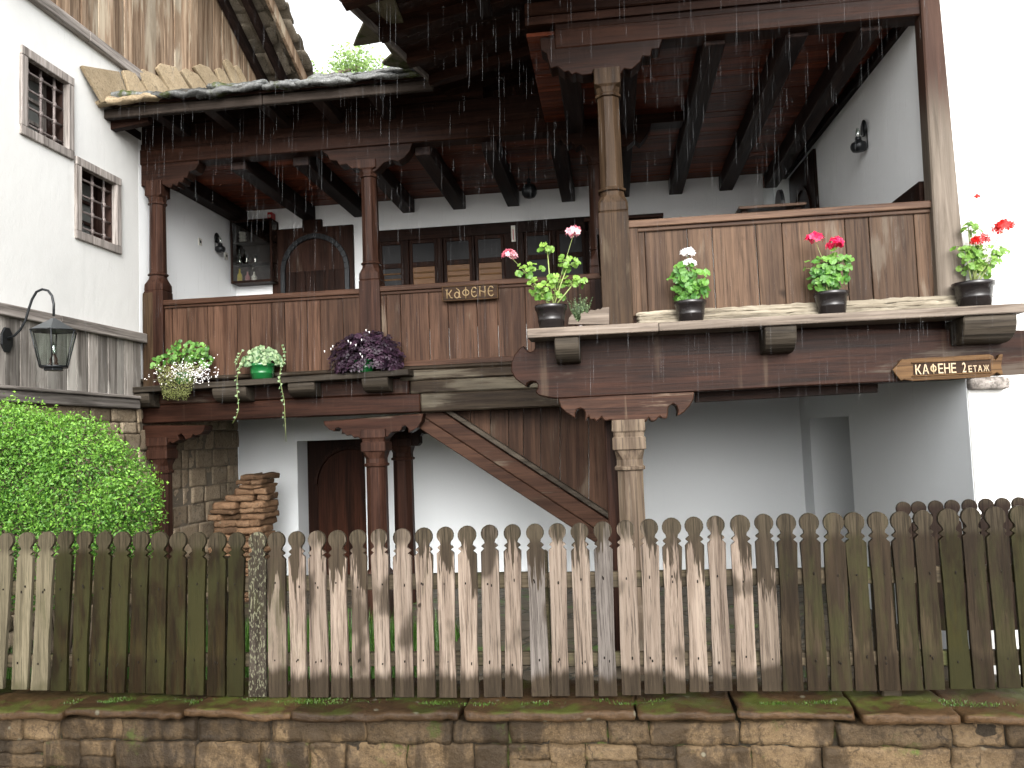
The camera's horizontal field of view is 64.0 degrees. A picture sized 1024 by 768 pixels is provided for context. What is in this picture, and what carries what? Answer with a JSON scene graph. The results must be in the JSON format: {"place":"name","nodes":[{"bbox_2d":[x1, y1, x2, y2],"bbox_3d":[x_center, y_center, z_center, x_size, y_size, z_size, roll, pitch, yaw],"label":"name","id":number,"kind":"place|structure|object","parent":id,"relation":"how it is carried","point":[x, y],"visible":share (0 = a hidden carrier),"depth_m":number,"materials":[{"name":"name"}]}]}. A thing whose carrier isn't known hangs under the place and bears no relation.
{"place":"outdoors","nodes":[
{"label":"outdoors","id":0,"kind":"place"},
{"bbox_2d":[208,547,230,552],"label":"flat stone","id":1,"kind":"object","parent":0,"point":[227,549],"visible":0.15,"depth_m":10.54,"materials":[{"name":"brown stone"}]},
{"bbox_2d":[214,526,239,534],"bbox_3d":[-3.674,1.907,10.778,0.355,0.118,0.538,-3,-4,7],"label":"flat stone","id":2,"kind":"object","parent":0,"point":[228,530],"visible":0.34,"depth_m":10.53,"materials":[{"name":"brown stone"}]},
{"bbox_2d":[213,519,237,527],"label":"flat stone","id":3,"kind":"object","parent":2,"relation":"on","point":[225,523],"visible":0.52,"depth_m":10.51,"materials":[{"name":"brown stone"}]},
{"bbox_2d":[207,514,223,520],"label":"flat stone","id":4,"kind":"object","parent":3,"relation":"on","point":[215,517],"visible":0.52,"depth_m":10.52,"materials":[{"name":"brown stone"}]},
{"bbox_2d":[224,513,240,519],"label":"flat stone","id":5,"kind":"object","parent":3,"relation":"on","point":[234,516],"visible":0.38,"depth_m":10.55,"materials":[{"name":"brown stone"}]},
{"bbox_2d":[209,509,239,514],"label":"flat stone","id":6,"kind":"object","parent":5,"relation":"on","point":[227,512],"visible":0.53,"depth_m":10.46,"materials":[{"name":"brown stone"}]},
{"bbox_2d":[212,501,239,509],"bbox_3d":[-3.643,1.575,10.721,0.350,0.112,0.541,-3,-4,7],"label":"flat stone","id":7,"kind":"object","parent":6,"relation":"on","point":[225,505],"visible":0.58,"depth_m":10.47,"materials":[{"name":"brown stone"}]},
{"bbox_2d":[6,608,459,680],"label":"grass","id":8,"kind":"structure","parent":0,"point":[371,636],"depth_m":7.55,"materials":[{"name":"green plant"}]},
{"bbox_2d":[285,0,390,73],"label":"sky","id":9,"kind":"structure","parent":0,"point":[321,24],"materials":[{"name":"white"}]},
{"bbox_2d":[129,584,1020,681],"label":"courtyard ground","id":10,"kind":"structure","parent":0,"point":[526,626],"depth_m":8.58,"materials":[{"name":"grey stone"}]},
{"bbox_2d":[0,391,168,680],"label":"round boxwood bush","id":11,"kind":"object","parent":10,"relation":"on","point":[20,448],"visible":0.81,"depth_m":5.99,"materials":[{"name":"green plant"}]},
{"bbox_2d":[0,0,313,670],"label":"white timbered house","id":12,"kind":"structure","parent":10,"relation":"on","point":[74,222],"depth_m":8.92,"materials":[{"name":"paint"}]},
{"bbox_2d":[0,288,76,370],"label":"hexagonal wall lantern","id":13,"kind":"object","parent":12,"relation":"attached to","point":[51,326],"visible":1,"depth_m":7.31,"materials":[{"name":"black metal"}]},
{"bbox_2d":[19,44,74,159],"bbox_3d":[-4.770,-2.764,8.151,0.370,0.871,0.768,-3,-4,7],"label":"window","id":14,"kind":"structure","parent":12,"relation":"in","point":[46,92],"depth_m":8.31,"materials":[{"name":"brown wood"}]},
{"bbox_2d":[74,156,121,254],"bbox_3d":[-4.641,-1.909,8.897,0.370,0.872,0.789,-3,-4,7],"label":"window","id":15,"kind":"structure","parent":12,"relation":"in","point":[97,192],"depth_m":9.08,"materials":[{"name":"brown wood"}]},
{"bbox_2d":[214,233,225,252],"bbox_3d":[-4.102,-1.986,11.499,0.158,0.284,0.151,-3,-4,7],"label":"oil wall lamp","id":16,"kind":"object","parent":12,"relation":"attached to","point":[220,248],"visible":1,"depth_m":11.46,"materials":[{"name":"black metal"}]},
{"bbox_2d":[311,41,388,73],"bbox_3d":[-5.119,-3.683,27.221,5.312,15.961,5.646,-3,-4,7],"label":"pale leafy tree","id":17,"kind":"object","parent":10,"relation":"on","point":[348,66],"visible":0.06,"depth_m":27.24,"materials":[{"name":"green plant"}]},
{"bbox_2d":[80,0,1023,674],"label":"timber veranda house","id":18,"kind":"structure","parent":10,"relation":"on","point":[392,198],"depth_m":9.05,"materials":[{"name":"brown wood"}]},
{"bbox_2d":[144,339,218,400],"bbox_3d":[-3.693,-0.162,9.275,0.893,0.718,0.362,-3,-4,7],"label":"white flowered basket plant","id":19,"kind":"object","parent":18,"relation":"on","point":[184,377],"visible":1,"depth_m":9.28,"materials":[{"name":"green plant"}]},
{"bbox_2d":[230,218,278,286],"bbox_3d":[-3.750,-1.915,11.949,0.627,0.922,0.260,-3,-4,7],"label":"glass cabinet","id":20,"kind":"object","parent":18,"relation":"attached to","point":[254,253],"visible":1,"depth_m":12.03,"materials":[{"name":"grey wood"}]},
{"bbox_2d":[237,268,241,280],"bbox_3d":[-3.963,-1.583,11.925,0.071,0.219,0.071,-3,-4,7],"label":"bottle","id":21,"kind":"object","parent":20,"relation":"in","point":[239,276],"visible":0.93,"depth_m":11.90,"materials":[{"name":"yellow glass"}]},
{"bbox_2d":[238,232,246,241],"bbox_3d":[-3.940,-2.138,11.987,0.120,0.154,0.117,-3,-4,7],"label":"cup stack","id":22,"kind":"object","parent":20,"relation":"on","point":[242,236],"visible":0.97,"depth_m":11.95,"materials":[{"name":"grey ceramic"}]},
{"bbox_2d":[245,270,249,279],"bbox_3d":[-3.851,-1.565,11.930,0.071,0.175,0.071,-3,-4,7],"label":"bottle","id":23,"kind":"object","parent":20,"relation":"in","point":[247,276],"visible":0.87,"depth_m":11.90,"materials":[{"name":"pink glass"}]},
{"bbox_2d":[251,271,256,279],"bbox_3d":[-3.752,-1.564,11.918,0.082,0.164,0.082,-3,-4,7],"label":"bottle","id":24,"kind":"object","parent":20,"relation":"in","point":[253,276],"visible":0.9,"depth_m":11.89,"materials":[{"name":"white glass"}]},
{"bbox_2d":[232,345,285,433],"bbox_3d":[-2.782,0.103,9.208,0.649,1.105,0.337,-3,-4,7],"label":"variegated trailing plant","id":25,"kind":"object","parent":18,"relation":"on","point":[264,367],"visible":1,"depth_m":9.12,"materials":[{"name":"green plant"}]},
{"bbox_2d":[267,212,274,219],"bbox_3d":[-3.531,-2.444,12.019,0.070,0.130,0.154,-3,-4,7],"label":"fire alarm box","id":26,"kind":"object","parent":18,"relation":"attached to","point":[270,215],"visible":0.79,"depth_m":11.96,"materials":[{"name":"red plastic"}]},
{"bbox_2d":[272,219,354,293],"bbox_3d":[-2.881,-1.182,11.892,1.233,2.444,0.090,-3,-4,7],"label":"door","id":27,"kind":"structure","parent":18,"relation":"in","point":[314,256],"depth_m":11.92,"materials":[{"name":"brown wood"}]},
{"bbox_2d":[307,439,366,574],"bbox_3d":[-2.419,1.957,12.066,1.215,2.474,0.149,-3,-4,7],"label":"door","id":28,"kind":"structure","parent":18,"relation":"in","point":[336,468],"depth_m":12.10,"materials":[{"name":"red wood"}]},
{"bbox_2d":[324,329,405,373],"bbox_3d":[-1.607,-0.346,9.100,0.897,0.510,0.525,-3,-4,7],"label":"purple leaved plant","id":29,"kind":"object","parent":18,"relation":"on","point":[368,361],"visible":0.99,"depth_m":8.96,"materials":[{"name":"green plant"}]},
{"bbox_2d":[442,283,498,301],"bbox_3d":[-0.465,-1.015,9.099,0.633,0.172,0.042,-3,-4,7],"label":"cafe sign","id":30,"kind":"object","parent":18,"relation":"attached to","point":[470,292],"visible":1,"depth_m":9.09,"materials":[{"name":"brown wood"}]},
{"bbox_2d":[511,225,515,241],"bbox_3d":[0.018,-2.114,11.514,0.060,0.230,0.023,-3,-4,7],"label":"thermometer","id":31,"kind":"object","parent":18,"relation":"attached to","point":[513,237],"visible":1,"depth_m":11.51,"materials":[{"name":"beige plastic"}]},
{"bbox_2d":[521,168,536,198],"bbox_3d":[0.220,-2.609,10.633,0.204,0.404,0.204,-3,-4,7],"label":"hanging globe lamp","id":32,"kind":"object","parent":18,"relation":"hanging from","point":[529,190],"visible":1,"depth_m":10.56,"materials":[{"name":"black glass"}]},
{"bbox_2d":[502,225,587,327],"bbox_3d":[0.273,-0.874,6.804,0.713,0.865,0.271,-3,-4,7],"label":"potted geranium","id":33,"kind":"object","parent":18,"relation":"on","point":[550,315],"visible":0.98,"depth_m":6.76,"materials":[{"name":"green plant"}]},
{"bbox_2d":[566,294,592,325],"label":"potted sprigs","id":34,"kind":"object","parent":18,"relation":"on","point":[579,310],"visible":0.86,"depth_m":6.86,"materials":[{"name":"green plant"}]},
{"bbox_2d":[584,213,663,322],"bbox_3d":[1.517,-1.186,10.839,1.025,1.991,0.500,-3,-4,7],"label":"dark sideboard","id":35,"kind":"object","parent":18,"relation":"on","point":[634,217],"visible":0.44,"depth_m":10.64,"materials":[{"name":"brown wood"}]},
{"bbox_2d":[666,247,710,320],"bbox_3d":[1.436,-0.805,6.656,0.354,0.622,0.265,-3,-4,7],"label":"potted geranium","id":36,"kind":"object","parent":18,"relation":"on","point":[691,307],"visible":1,"depth_m":6.60,"materials":[{"name":"green plant"}]},
{"bbox_2d":[736,202,805,212],"bbox_3d":[2.760,-1.107,8.762,0.680,1.466,0.700,-3,-4,7],"label":"veranda table","id":37,"kind":"object","parent":18,"relation":"on","point":[770,207],"visible":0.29,"depth_m":8.49,"materials":[{"name":"brown wood"}]},
{"bbox_2d":[775,189,785,297],"bbox_3d":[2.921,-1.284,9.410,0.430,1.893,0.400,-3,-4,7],"label":"wooden chair","id":38,"kind":"object","parent":18,"relation":"on","point":[779,198],"visible":0.17,"depth_m":9.33,"materials":[{"name":"black wood"}]},
{"bbox_2d":[789,148,819,208],"bbox_3d":[3.713,-1.548,10.288,0.130,2.480,1.141,-2,-4,5],"label":"door","id":39,"kind":"structure","parent":18,"relation":"in","point":[803,183],"depth_m":10.10,"materials":[{"name":"brown wood"}]},
{"bbox_2d":[803,231,854,313],"bbox_3d":[2.525,-0.881,6.525,0.354,0.678,0.270,-1,-4,-12],"label":"potted geranium","id":40,"kind":"object","parent":18,"relation":"on","point":[828,297],"visible":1,"depth_m":6.47,"materials":[{"name":"green plant"}]},
{"bbox_2d":[850,120,867,152],"bbox_3d":[3.435,-2.454,8.111,0.174,0.316,0.168,-3,-4,7],"label":"oil wall lamp","id":41,"kind":"object","parent":18,"relation":"attached to","point":[858,145],"visible":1,"depth_m":8.07,"materials":[{"name":"black metal"}]},
{"bbox_2d":[892,354,1002,380],"bbox_3d":[3.434,-0.127,6.461,0.828,0.184,0.054,-3,-4,7],"label":"arrow sign","id":42,"kind":"object","parent":18,"relation":"attached to","point":[950,367],"visible":1,"depth_m":6.44,"materials":[{"name":"brown wood"}]},
{"bbox_2d":[950,194,1014,306],"bbox_3d":[3.675,-1.041,6.394,0.485,0.895,0.307,-3,-4,7],"label":"potted geranium","id":43,"kind":"object","parent":18,"relation":"on","point":[974,290],"visible":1,"depth_m":6.36,"materials":[{"name":"green plant"}]},
{"bbox_2d":[895,497,1023,678],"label":"picket fence","id":44,"kind":"object","parent":10,"relation":"on","point":[935,507],"visible":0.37,"depth_m":5.71,"materials":[{"name":"brown wood"}]},
{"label":"flat stone","id":45,"kind":"object","parent":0,"visible":0},
{"bbox_2d":[243,550,270,556],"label":"flat stone","id":46,"kind":"object","parent":45,"relation":"on","point":[245,554],"visible":0.17,"depth_m":10.46,"materials":[{"name":"brown stone"}]},
{"bbox_2d":[249,545,270,552],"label":"flat stone","id":47,"kind":"object","parent":46,"relation":"on","point":[267,548],"visible":0.12,"depth_m":10.53,"materials":[{"name":"brown stone"}]},
{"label":"flat stone","id":48,"kind":"object","parent":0,"visible":0},
{"bbox_2d":[243,541,267,548],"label":"flat stone","id":49,"kind":"object","parent":48,"relation":"on","point":[246,545],"visible":0.14,"depth_m":10.43,"materials":[{"name":"brown stone"}]},
{"bbox_2d":[249,530,274,538],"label":"flat stone","id":50,"kind":"object","parent":49,"relation":"on","point":[268,533],"visible":0.16,"depth_m":10.64,"materials":[{"name":"brown stone"}]},
{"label":"flat stone","id":51,"kind":"object","parent":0,"visible":0},
{"bbox_2d":[236,524,272,533],"bbox_3d":[-3.348,1.888,10.673,0.372,0.121,0.536,-3,-4,7],"label":"flat stone","id":52,"kind":"object","parent":51,"relation":"on","point":[261,528],"visible":0.62,"depth_m":10.43,"materials":[{"name":"brown stone"}]},
{"bbox_2d":[236,519,250,527],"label":"flat stone","id":53,"kind":"object","parent":52,"relation":"on","point":[243,523],"visible":0.56,"depth_m":10.42,"materials":[{"name":"brown stone"}]},
{"bbox_2d":[250,516,276,526],"bbox_3d":[-3.263,1.794,10.722,0.193,0.119,0.563,-3,-4,7],"label":"flat stone","id":54,"kind":"object","parent":52,"relation":"on","point":[269,520],"visible":0.77,"depth_m":10.58,"materials":[{"name":"brown stone"}]},
{"bbox_2d":[240,510,279,519],"bbox_3d":[-3.301,1.708,10.746,0.350,0.103,0.521,-3,-4,7],"label":"flat stone","id":55,"kind":"object","parent":54,"relation":"on","point":[258,516],"visible":0.74,"depth_m":10.52,"materials":[{"name":"brown stone"}]},
{"bbox_2d":[239,508,253,513],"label":"flat stone","id":56,"kind":"object","parent":55,"relation":"on","point":[246,510],"visible":0.45,"depth_m":10.49,"materials":[{"name":"brown stone"}]},
{"bbox_2d":[239,499,278,508],"bbox_3d":[-3.305,1.567,10.743,0.357,0.112,0.496,-3,-4,7],"label":"flat stone","id":57,"kind":"object","parent":56,"relation":"on","point":[256,504],"visible":0.83,"depth_m":10.52,"materials":[{"name":"brown stone"}]},
{"bbox_2d":[225,493,257,501],"bbox_3d":[-3.490,1.482,10.698,0.379,0.106,0.487,-2,-4,-2],"label":"flat stone","id":58,"kind":"object","parent":57,"relation":"on","point":[237,498],"visible":0.66,"depth_m":10.47,"materials":[{"name":"brown stone"}]},
{"bbox_2d":[234,488,253,494],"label":"flat stone","id":59,"kind":"object","parent":58,"relation":"on","point":[238,491],"visible":0.53,"depth_m":10.55,"materials":[{"name":"brown stone"}]},
{"bbox_2d":[257,492,277,500],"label":"flat stone","id":60,"kind":"object","parent":57,"relation":"on","point":[274,495],"visible":0.8,"depth_m":10.55,"materials":[{"name":"brown stone"}]},
{"bbox_2d":[253,486,275,494],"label":"flat stone","id":61,"kind":"object","parent":60,"relation":"on","point":[265,490],"visible":0.91,"depth_m":10.52,"materials":[{"name":"brown stone"}]},
{"bbox_2d":[239,482,277,488],"bbox_3d":[-3.332,1.333,10.752,0.328,0.076,0.555,-3,-4,7],"label":"flat stone","id":62,"kind":"object","parent":61,"relation":"on","point":[273,484],"visible":0.78,"depth_m":10.51,"materials":[{"name":"brown stone"}]},
{"bbox_2d":[236,480,251,484],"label":"flat stone","id":63,"kind":"object","parent":62,"relation":"on","point":[244,482],"visible":0.46,"depth_m":10.53,"materials":[{"name":"brown stone"}]},
{"bbox_2d":[240,472,262,479],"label":"flat stone","id":64,"kind":"object","parent":63,"relation":"on","point":[246,477],"visible":0.72,"depth_m":10.57,"materials":[{"name":"brown stone"}]},
{"bbox_2d":[251,472,279,479],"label":"flat stone","id":65,"kind":"object","parent":63,"relation":"on","point":[268,475],"visible":0.95,"depth_m":10.66,"materials":[{"name":"brown stone"}]},
{"bbox_2d":[251,478,273,484],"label":"flat stone","id":66,"kind":"object","parent":62,"relation":"on","point":[261,481],"visible":0.91,"depth_m":10.50,"materials":[{"name":"brown stone"}]},
{"bbox_2d":[253,505,277,512],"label":"flat stone","id":67,"kind":"object","parent":55,"relation":"on","point":[267,509],"visible":0.91,"depth_m":10.55,"materials":[{"name":"brown stone"}]},
{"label":"street","id":68,"kind":"structure","parent":0,"visible":0},
{"bbox_2d":[0,677,1023,767],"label":"stone retaining wall","id":69,"kind":"structure","parent":68,"relation":"on","point":[947,727],"depth_m":4.35,"materials":[{"name":"stone"}]},
{"bbox_2d":[0,505,1023,697],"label":"picket fence","id":70,"kind":"object","parent":69,"relation":"on","point":[158,659],"visible":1,"depth_m":4.51,"materials":[{"name":"brown wood"}]}
]}

